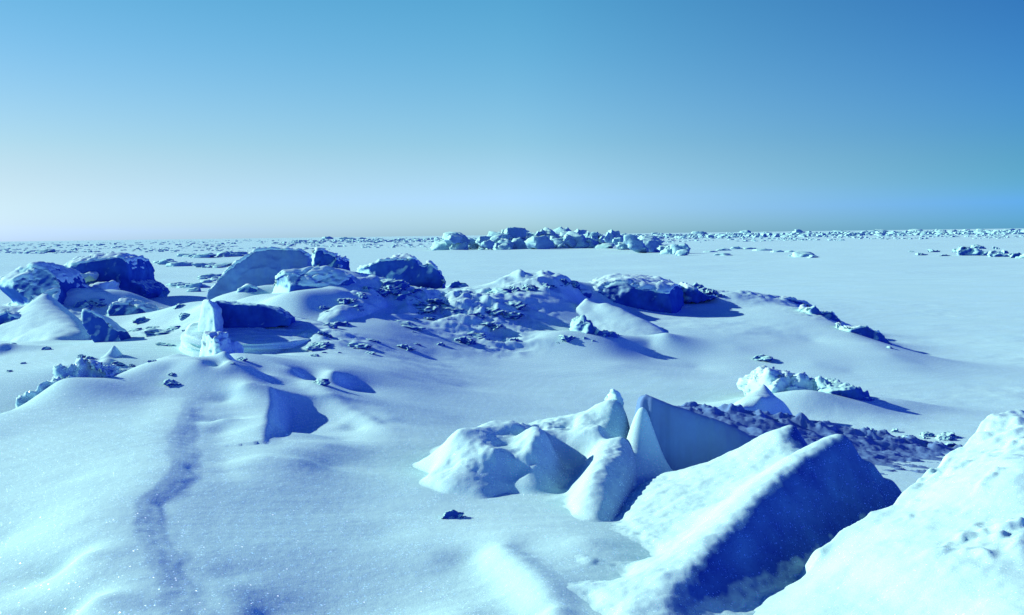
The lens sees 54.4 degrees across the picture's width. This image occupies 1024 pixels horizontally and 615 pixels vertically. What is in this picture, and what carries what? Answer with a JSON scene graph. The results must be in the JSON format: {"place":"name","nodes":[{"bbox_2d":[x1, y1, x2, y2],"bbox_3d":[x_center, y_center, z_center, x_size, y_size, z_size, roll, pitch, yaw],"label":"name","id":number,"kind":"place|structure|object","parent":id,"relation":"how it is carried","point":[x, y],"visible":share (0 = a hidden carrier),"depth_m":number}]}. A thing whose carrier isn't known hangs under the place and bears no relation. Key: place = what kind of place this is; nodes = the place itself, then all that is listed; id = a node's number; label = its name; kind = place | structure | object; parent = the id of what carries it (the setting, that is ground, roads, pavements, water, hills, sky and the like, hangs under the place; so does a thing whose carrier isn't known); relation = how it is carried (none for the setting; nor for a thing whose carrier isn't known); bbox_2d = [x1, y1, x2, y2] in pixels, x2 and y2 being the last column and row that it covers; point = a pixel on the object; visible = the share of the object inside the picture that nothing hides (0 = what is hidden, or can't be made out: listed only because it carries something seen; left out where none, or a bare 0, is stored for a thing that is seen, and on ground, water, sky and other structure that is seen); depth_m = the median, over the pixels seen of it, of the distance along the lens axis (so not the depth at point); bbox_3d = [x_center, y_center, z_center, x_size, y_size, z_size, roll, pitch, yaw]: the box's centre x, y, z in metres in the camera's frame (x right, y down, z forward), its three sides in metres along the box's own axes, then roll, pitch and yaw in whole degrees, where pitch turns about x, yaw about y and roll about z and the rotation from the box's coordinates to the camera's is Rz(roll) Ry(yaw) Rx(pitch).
{"place":"outdoors","nodes":[
{"label":"outdoors","id":0,"kind":"place"},
{"bbox_2d":[0,228,1023,614],"bbox_3d":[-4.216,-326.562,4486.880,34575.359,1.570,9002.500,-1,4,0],"label":"snow field","id":1,"kind":"structure","parent":0,"point":[258,484],"depth_m":9.16},
{"bbox_2d":[0,311,20,324],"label":"ice chunk","id":2,"kind":"object","parent":1,"relation":"on","point":[5,316],"visible":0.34,"depth_m":15.67},
{"bbox_2d":[15,376,61,407],"bbox_3d":[-4.099,0.816,8.703,0.489,0.448,0.621,-1,4,0],"label":"ice chunk","id":3,"kind":"object","parent":1,"relation":"on","point":[22,399],"visible":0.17,"depth_m":8.55},
{"bbox_2d":[0,294,90,341],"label":"pyramid drift","id":4,"kind":"object","parent":1,"relation":"on","point":[45,317],"visible":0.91,"depth_m":15.16},
{"bbox_2d":[0,261,90,305],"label":"ice block","id":5,"kind":"structure","parent":1,"relation":"on","point":[26,284],"depth_m":19.03},
{"bbox_2d":[74,300,92,309],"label":"ice chunk","id":6,"kind":"object","parent":1,"relation":"on","point":[83,304],"visible":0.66,"depth_m":18.72},
{"bbox_2d":[52,356,126,378],"bbox_3d":[-3.886,0.714,9.139,0.873,0.626,0.974,-2,4,-12],"label":"ice hummock","id":7,"kind":"object","parent":1,"relation":"on","point":[85,368],"visible":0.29,"depth_m":8.80},
{"bbox_2d":[87,298,106,307],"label":"ice chunk","id":8,"kind":"object","parent":1,"relation":"on","point":[97,302],"visible":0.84,"depth_m":18.89},
{"bbox_2d":[89,280,119,289],"bbox_3d":[-8.521,-0.416,20.757,0.610,0.314,0.957,-1,4,0],"label":"snow lump","id":9,"kind":"object","parent":1,"relation":"on","point":[112,284],"visible":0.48,"depth_m":20.41},
{"bbox_2d":[81,308,130,342],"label":"ice slab","id":10,"kind":"structure","parent":1,"relation":"on","point":[98,327],"depth_m":13.43},
{"bbox_2d":[98,346,122,364],"bbox_3d":[-4.624,0.637,11.410,0.342,0.304,1.316,-2,4,-20],"label":"snow spike","id":11,"kind":"object","parent":1,"relation":"on","point":[110,355],"visible":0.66,"depth_m":11.72},
{"bbox_2d":[64,252,169,298],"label":"ice block","id":12,"kind":"structure","parent":1,"relation":"on","point":[132,273],"depth_m":21.06},
{"bbox_2d":[80,271,98,282],"bbox_3d":[-9.024,-0.637,20.945,0.621,0.262,0.746,-1,4,0],"label":"snow lump","id":13,"kind":"object","parent":12,"relation":"on","point":[91,276],"visible":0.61,"depth_m":20.80},
{"bbox_2d":[106,298,164,315],"bbox_3d":[-6.608,0.153,17.572,1.069,0.674,1.033,-1,4,0],"label":"ice chunk","id":14,"kind":"object","parent":1,"relation":"on","point":[124,306],"visible":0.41,"depth_m":17.21},
{"bbox_2d":[132,316,149,323],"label":"ice chunk","id":15,"kind":"object","parent":1,"relation":"on","point":[142,319],"visible":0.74,"depth_m":16.22},
{"bbox_2d":[144,328,172,336],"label":"ice chunk","id":16,"kind":"object","parent":1,"relation":"on","point":[148,332],"visible":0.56,"depth_m":13.74},
{"bbox_2d":[155,342,175,346],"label":"ice chunk","id":17,"kind":"object","parent":1,"relation":"on","point":[163,344],"visible":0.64,"depth_m":12.61},
{"bbox_2d":[157,260,176,264],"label":"ice block","id":18,"kind":"structure","parent":1,"relation":"on","point":[163,262],"depth_m":79.41},
{"bbox_2d":[163,379,180,386],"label":"ice chunk","id":19,"kind":"object","parent":1,"relation":"on","point":[169,382],"visible":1,"depth_m":8.68},
{"bbox_2d":[165,262,191,266],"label":"ice block","id":20,"kind":"structure","parent":1,"relation":"on","point":[173,264],"depth_m":76.11},
{"bbox_2d":[179,313,189,319],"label":"ice chunk","id":21,"kind":"object","parent":1,"relation":"on","point":[182,316],"visible":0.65,"depth_m":15.70},
{"bbox_2d":[183,282,202,287],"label":"ice block","id":22,"kind":"structure","parent":1,"relation":"on","point":[198,285],"depth_m":40.50},
{"bbox_2d":[186,287,201,291],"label":"ice block","id":23,"kind":"structure","parent":1,"relation":"on","point":[195,289],"depth_m":37.78},
{"bbox_2d":[192,254,215,257],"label":"ice block","id":24,"kind":"structure","parent":1,"relation":"on","point":[203,255],"depth_m":102.99},
{"bbox_2d":[197,273,217,277],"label":"ice block","id":25,"kind":"structure","parent":1,"relation":"on","point":[210,275],"depth_m":51.66},
{"bbox_2d":[199,331,243,356],"bbox_3d":[-3.249,0.484,10.814,0.502,0.492,0.942,-1,4,0],"label":"snow lump","id":26,"kind":"object","parent":1,"relation":"on","point":[213,342],"visible":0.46,"depth_m":10.64},
{"bbox_2d":[216,251,231,256],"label":"ice block","id":27,"kind":"structure","parent":1,"relation":"on","point":[219,254],"depth_m":105.88},
{"bbox_2d":[236,284,257,291],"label":"ice chunk","id":28,"kind":"object","parent":1,"relation":"on","point":[248,288],"visible":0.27,"depth_m":15.82},
{"bbox_2d":[179,299,331,356],"bbox_3d":[-3.208,0.297,12.556,1.999,0.879,1.803,-1,4,0],"label":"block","id":29,"kind":"object","parent":1,"relation":"on","point":[252,328],"visible":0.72,"depth_m":12.26},
{"bbox_2d":[207,247,311,299],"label":"ice slab","id":30,"kind":"structure","parent":1,"relation":"on","point":[262,266],"depth_m":16.82},
{"bbox_2d":[272,265,355,292],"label":"ice block","id":31,"kind":"structure","parent":1,"relation":"on","point":[305,278],"depth_m":14.72},
{"bbox_2d":[305,346,326,350],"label":"ice chunk","id":32,"kind":"object","parent":1,"relation":"on","point":[311,348],"visible":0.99,"depth_m":11.71},
{"bbox_2d":[310,341,330,347],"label":"ice chunk","id":33,"kind":"object","parent":1,"relation":"on","point":[322,344],"visible":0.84,"depth_m":11.84},
{"bbox_2d":[312,378,330,385],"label":"ice chunk","id":34,"kind":"object","parent":1,"relation":"on","point":[320,381],"visible":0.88,"depth_m":9.14},
{"bbox_2d":[311,247,349,270],"bbox_3d":[-3.289,-0.521,18.116,0.810,1.181,1.098,-1,4,0],"label":"ice chunk","id":35,"kind":"object","parent":1,"relation":"on","point":[321,257],"visible":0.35,"depth_m":17.63},
{"bbox_2d":[330,321,349,326],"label":"ice chunk","id":36,"kind":"object","parent":1,"relation":"on","point":[339,323],"visible":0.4,"depth_m":13.15},
{"bbox_2d":[337,298,349,304],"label":"ice chunk","id":37,"kind":"object","parent":1,"relation":"on","point":[344,301],"visible":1,"depth_m":13.96},
{"bbox_2d":[317,288,387,322],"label":"snow bank","id":38,"kind":"structure","parent":1,"relation":"on","point":[373,302],"depth_m":13.86},
{"bbox_2d":[349,342,371,348],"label":"ice chunk","id":39,"kind":"object","parent":1,"relation":"on","point":[359,345],"visible":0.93,"depth_m":11.94},
{"bbox_2d":[374,288,388,296],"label":"ice chunk","id":40,"kind":"object","parent":1,"relation":"on","point":[383,292],"visible":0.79,"depth_m":14.74},
{"bbox_2d":[379,279,409,293],"bbox_3d":[-1.817,-0.305,15.124,0.532,0.298,0.500,-8,-1,-28],"label":"ice chunk","id":41,"kind":"object","parent":1,"relation":"on","point":[402,284],"visible":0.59,"depth_m":15.05},
{"bbox_2d":[386,285,402,293],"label":"ice chunk","id":42,"kind":"object","parent":1,"relation":"on","point":[389,287],"visible":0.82,"depth_m":14.90},
{"bbox_2d":[357,253,445,288],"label":"ice block","id":43,"kind":"structure","parent":1,"relation":"on","point":[411,270],"depth_m":20.54},
{"bbox_2d":[397,344,415,350],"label":"ice chunk","id":44,"kind":"object","parent":1,"relation":"on","point":[406,347],"visible":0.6,"depth_m":12.61},
{"bbox_2d":[395,292,418,300],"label":"ice chunk","id":45,"kind":"object","parent":1,"relation":"on","point":[401,297],"visible":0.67,"depth_m":14.80},
{"bbox_2d":[394,320,425,329],"bbox_3d":[-1.446,0.263,13.733,0.561,0.140,0.328,4,7,4],"label":"ice chunk","id":46,"kind":"object","parent":1,"relation":"on","point":[409,324],"visible":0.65,"depth_m":13.66},
{"bbox_2d":[415,304,438,312],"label":"ice chunk","id":47,"kind":"object","parent":1,"relation":"on","point":[431,308],"visible":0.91,"depth_m":14.60},
{"bbox_2d":[431,241,449,250],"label":"ice block","id":48,"kind":"structure","parent":1,"relation":"on","point":[440,245],"depth_m":137.33},
{"bbox_2d":[440,305,464,315],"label":"ice chunk","id":49,"kind":"object","parent":1,"relation":"on","point":[448,308],"visible":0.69,"depth_m":14.73},
{"bbox_2d":[426,298,449,306],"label":"ice chunk","id":50,"kind":"object","parent":49,"relation":"on","point":[439,302],"visible":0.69,"depth_m":14.87},
{"bbox_2d":[441,509,463,518],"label":"ice chunk","id":51,"kind":"object","parent":1,"relation":"on","point":[450,514],"visible":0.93,"depth_m":5.66},
{"bbox_2d":[446,280,468,287],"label":"ice chunk","id":52,"kind":"object","parent":1,"relation":"on","point":[456,284],"visible":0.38,"depth_m":38.07},
{"bbox_2d":[449,242,468,249],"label":"ice block","id":53,"kind":"structure","parent":1,"relation":"on","point":[461,246],"depth_m":133.26},
{"bbox_2d":[444,235,462,244],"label":"ice block","id":54,"kind":"structure","parent":53,"relation":"on","point":[451,239],"depth_m":132.52},
{"bbox_2d":[454,336,476,344],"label":"ice chunk","id":55,"kind":"object","parent":1,"relation":"on","point":[464,340],"visible":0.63,"depth_m":13.60},
{"bbox_2d":[467,331,485,338],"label":"ice chunk","id":56,"kind":"object","parent":1,"relation":"on","point":[475,334],"visible":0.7,"depth_m":13.96},
{"bbox_2d":[468,312,484,318],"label":"ice chunk","id":57,"kind":"object","parent":1,"relation":"on","point":[478,314],"visible":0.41,"depth_m":14.59},
{"bbox_2d":[475,236,491,247],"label":"ice block","id":58,"kind":"structure","parent":1,"relation":"on","point":[479,240],"depth_m":139.24},
{"bbox_2d":[481,240,494,248],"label":"ice block","id":59,"kind":"structure","parent":1,"relation":"on","point":[488,244],"depth_m":131.56},
{"bbox_2d":[480,322,502,330],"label":"ice chunk","id":60,"kind":"object","parent":1,"relation":"on","point":[491,325],"visible":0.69,"depth_m":14.32},
{"bbox_2d":[485,308,504,315],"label":"ice chunk","id":61,"kind":"object","parent":1,"relation":"on","point":[493,311],"visible":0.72,"depth_m":14.71},
{"bbox_2d":[490,235,501,242],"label":"ice block","id":62,"kind":"structure","parent":1,"relation":"on","point":[495,238],"depth_m":135.59},
{"bbox_2d":[487,287,511,293],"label":"ice chunk","id":63,"kind":"object","parent":1,"relation":"on","point":[501,290],"visible":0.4,"depth_m":15.81},
{"bbox_2d":[496,243,512,249],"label":"ice block","id":64,"kind":"structure","parent":1,"relation":"on","point":[505,246],"depth_m":133.16},
{"bbox_2d":[498,239,513,245],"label":"ice block","id":65,"kind":"structure","parent":1,"relation":"on","point":[505,241],"depth_m":134.60},
{"bbox_2d":[0,229,1023,253],"bbox_3d":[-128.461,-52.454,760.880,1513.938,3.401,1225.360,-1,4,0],"label":"ice rubble","id":66,"kind":"object","parent":1,"relation":"on","point":[849,234],"visible":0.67,"depth_m":357.81},
{"bbox_2d":[502,310,523,318],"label":"ice chunk","id":67,"kind":"object","parent":1,"relation":"on","point":[510,315],"visible":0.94,"depth_m":14.76},
{"bbox_2d":[508,286,520,291],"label":"ice chunk","id":68,"kind":"object","parent":1,"relation":"on","point":[514,289],"visible":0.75,"depth_m":15.94},
{"bbox_2d":[504,301,527,309],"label":"ice chunk","id":69,"kind":"object","parent":1,"relation":"on","point":[519,305],"visible":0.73,"depth_m":15.04},
{"bbox_2d":[511,237,527,249],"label":"ice block","id":70,"kind":"structure","parent":1,"relation":"on","point":[519,242],"depth_m":135.66},
{"bbox_2d":[412,399,637,521],"bbox_3d":[0.176,0.998,7.181,1.836,0.557,3.300,-1,4,0],"label":"snow hummock","id":71,"kind":"object","parent":1,"relation":"on","point":[581,465],"visible":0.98,"depth_m":6.53},
{"bbox_2d":[525,235,553,248],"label":"ice block","id":72,"kind":"structure","parent":1,"relation":"on","point":[540,242],"depth_m":131.79},
{"bbox_2d":[541,227,556,237],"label":"ice block","id":73,"kind":"structure","parent":1,"relation":"on","point":[546,230],"depth_m":156.22},
{"bbox_2d":[552,238,567,246],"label":"ice block","id":74,"kind":"structure","parent":1,"relation":"on","point":[557,241],"depth_m":136.23},
{"bbox_2d":[559,335,574,342],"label":"ice chunk","id":75,"kind":"object","parent":1,"relation":"on","point":[567,339],"visible":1,"depth_m":13.86},
{"bbox_2d":[563,237,576,246],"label":"ice block","id":76,"kind":"structure","parent":1,"relation":"on","point":[571,242],"depth_m":136.30},
{"bbox_2d":[556,231,588,248],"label":"ice block","id":77,"kind":"structure","parent":1,"relation":"on","point":[579,238],"depth_m":136.56},
{"bbox_2d":[578,286,591,297],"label":"ice chunk","id":78,"kind":"object","parent":1,"relation":"on","point":[586,293],"visible":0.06,"depth_m":16.82},
{"bbox_2d":[585,237,598,247],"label":"ice block","id":79,"kind":"structure","parent":1,"relation":"on","point":[592,242],"depth_m":136.88},
{"bbox_2d":[569,315,618,337],"bbox_3d":[1.211,0.403,14.374,0.906,0.631,0.652,-1,4,0],"label":"ice chunk","id":80,"kind":"object","parent":1,"relation":"on","point":[581,323],"visible":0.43,"depth_m":14.15},
{"bbox_2d":[593,243,614,247],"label":"ice block","id":81,"kind":"structure","parent":1,"relation":"on","point":[606,245],"depth_m":134.98},
{"bbox_2d":[603,232,613,242],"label":"ice block","id":82,"kind":"structure","parent":1,"relation":"on","point":[609,237],"depth_m":127.30},
{"bbox_2d":[605,389,623,407],"bbox_3d":[0.766,0.828,7.565,0.201,0.442,0.250,-1,4,0],"label":"ice pinnacle","id":83,"kind":"object","parent":1,"relation":"on","point":[614,394],"visible":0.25,"depth_m":7.49},
{"bbox_2d":[608,229,622,242],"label":"ice block","id":84,"kind":"structure","parent":1,"relation":"on","point":[616,234],"depth_m":129.51},
{"bbox_2d":[575,298,665,335],"bbox_3d":[1.662,0.268,15.036,1.375,0.709,2.100,-1,4,0],"label":"snow drift","id":85,"kind":"object","parent":1,"relation":"on","point":[609,317],"visible":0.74,"depth_m":15.11},
{"bbox_2d":[586,273,683,312],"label":"ice block","id":86,"kind":"structure","parent":1,"relation":"on","point":[652,293],"depth_m":16.94},
{"bbox_2d":[623,234,648,252],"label":"ice block","id":87,"kind":"structure","parent":1,"relation":"on","point":[634,243],"depth_m":99.39},
{"bbox_2d":[626,407,672,489],"bbox_3d":[0.831,0.997,6.705,0.626,0.526,1.236,1,5,24],"label":"snow apron","id":88,"kind":"object","parent":1,"relation":"on","point":[650,459],"visible":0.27,"depth_m":6.95},
{"bbox_2d":[640,238,660,251],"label":"ice block","id":89,"kind":"structure","parent":1,"relation":"on","point":[652,245],"depth_m":103.44},
{"bbox_2d":[641,235,661,240],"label":"ice block","id":90,"kind":"structure","parent":1,"relation":"on","point":[651,237],"depth_m":116.08},
{"bbox_2d":[660,248,671,253],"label":"ice block","id":91,"kind":"structure","parent":1,"relation":"on","point":[667,251],"depth_m":93.33},
{"bbox_2d":[670,244,682,253],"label":"ice block","id":92,"kind":"structure","parent":1,"relation":"on","point":[674,247],"depth_m":93.12},
{"bbox_2d":[675,249,688,255],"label":"ice block","id":93,"kind":"structure","parent":1,"relation":"on","point":[682,252],"depth_m":85.68},
{"bbox_2d":[677,243,689,253],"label":"ice block","id":94,"kind":"structure","parent":1,"relation":"on","point":[684,246],"depth_m":93.10},
{"bbox_2d":[678,282,717,302],"bbox_3d":[3.297,-0.265,18.023,0.755,0.410,0.833,-1,4,0],"label":"ice chunk","id":95,"kind":"object","parent":1,"relation":"on","point":[691,293],"visible":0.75,"depth_m":17.66},
{"bbox_2d":[567,425,901,614],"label":"snow drift","id":96,"kind":"object","parent":1,"relation":"on","point":[744,529],"visible":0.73,"depth_m":4.98},
{"bbox_2d":[752,354,772,360],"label":"ice chunk","id":97,"kind":"object","parent":1,"relation":"on","point":[762,357],"visible":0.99,"depth_m":13.72},
{"bbox_2d":[734,384,792,414],"bbox_3d":[2.348,0.986,9.672,0.624,0.390,1.120,3,6,45],"label":"snow cone","id":98,"kind":"object","parent":1,"relation":"on","point":[763,397],"visible":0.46,"depth_m":9.60},
{"bbox_2d":[737,365,814,395],"bbox_3d":[2.950,0.893,10.994,0.799,0.525,1.043,-1,4,0],"label":"ice lump","id":99,"kind":"object","parent":1,"relation":"on","point":[773,379],"visible":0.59,"depth_m":10.71},
{"bbox_2d":[780,296,812,306],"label":"ice block","id":100,"kind":"structure","parent":1,"relation":"on","point":[796,301],"depth_m":18.48},
{"bbox_2d":[634,394,962,474],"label":"ice slab","id":101,"kind":"structure","parent":1,"relation":"on","point":[690,434],"depth_m":7.97},
{"bbox_2d":[791,251,815,256],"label":"ice block","id":102,"kind":"structure","parent":1,"relation":"on","point":[800,254],"depth_m":76.93},
{"bbox_2d":[798,304,841,322],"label":"ice block","id":103,"kind":"structure","parent":1,"relation":"on","point":[814,309],"depth_m":16.71},
{"bbox_2d":[813,376,873,400],"bbox_3d":[3.550,0.953,10.707,0.771,0.467,0.663,-1,4,0],"label":"ice chunk","id":104,"kind":"object","parent":1,"relation":"on","point":[834,386],"visible":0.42,"depth_m":10.46},
{"bbox_2d":[835,322,892,344],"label":"ice block","id":105,"kind":"structure","parent":1,"relation":"on","point":[868,332],"depth_m":15.31},
{"bbox_2d":[753,409,1023,614],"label":"snow mound","id":106,"kind":"object","parent":1,"relation":"on","point":[945,536],"visible":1,"depth_m":4.09},
{"bbox_2d":[920,431,934,436],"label":"ice chunk","id":107,"kind":"object","parent":1,"relation":"on","point":[928,434],"visible":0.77,"depth_m":9.13},
{"bbox_2d":[935,434,951,440],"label":"ice chunk","id":108,"kind":"object","parent":1,"relation":"on","point":[943,437],"visible":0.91,"depth_m":8.98},
{"bbox_2d":[941,431,958,437],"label":"ice chunk","id":109,"kind":"object","parent":1,"relation":"on","point":[951,434],"visible":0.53,"depth_m":9.08},
{"bbox_2d":[956,246,987,255],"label":"ice block","id":110,"kind":"structure","parent":1,"relation":"on","point":[965,251],"depth_m":74.11},
{"bbox_2d":[987,250,1009,256],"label":"ice block","id":111,"kind":"structure","parent":1,"relation":"on","point":[993,253],"depth_m":70.83},
{"bbox_2d":[0,0,1023,241],"label":"sky","id":112,"kind":"structure","parent":0,"point":[120,119]},
{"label":"ice block","id":113,"kind":"object","parent":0,"visible":0},
{"bbox_2d":[503,227,525,239],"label":"ice block","id":114,"kind":"structure","parent":113,"relation":"on","point":[514,232],"depth_m":144.43},
{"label":"ice block","id":115,"kind":"object","parent":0,"visible":0},
{"bbox_2d":[553,227,567,234],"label":"ice block","id":116,"kind":"structure","parent":115,"relation":"on","point":[558,230],"depth_m":160.12},
{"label":"ice block","id":117,"kind":"object","parent":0,"visible":0},
{"bbox_2d":[487,231,511,239],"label":"ice block","id":118,"kind":"structure","parent":117,"relation":"on","point":[491,233],"depth_m":143.12},
{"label":"ice block","id":119,"kind":"object","parent":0,"visible":0},
{"bbox_2d":[585,231,598,237],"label":"ice block","id":120,"kind":"structure","parent":119,"relation":"on","point":[591,234],"depth_m":143.62},
{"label":"ice block","id":121,"kind":"object","parent":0,"visible":0},
{"bbox_2d":[451,233,469,244],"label":"ice block","id":122,"kind":"structure","parent":121,"relation":"on","point":[465,239],"depth_m":135.56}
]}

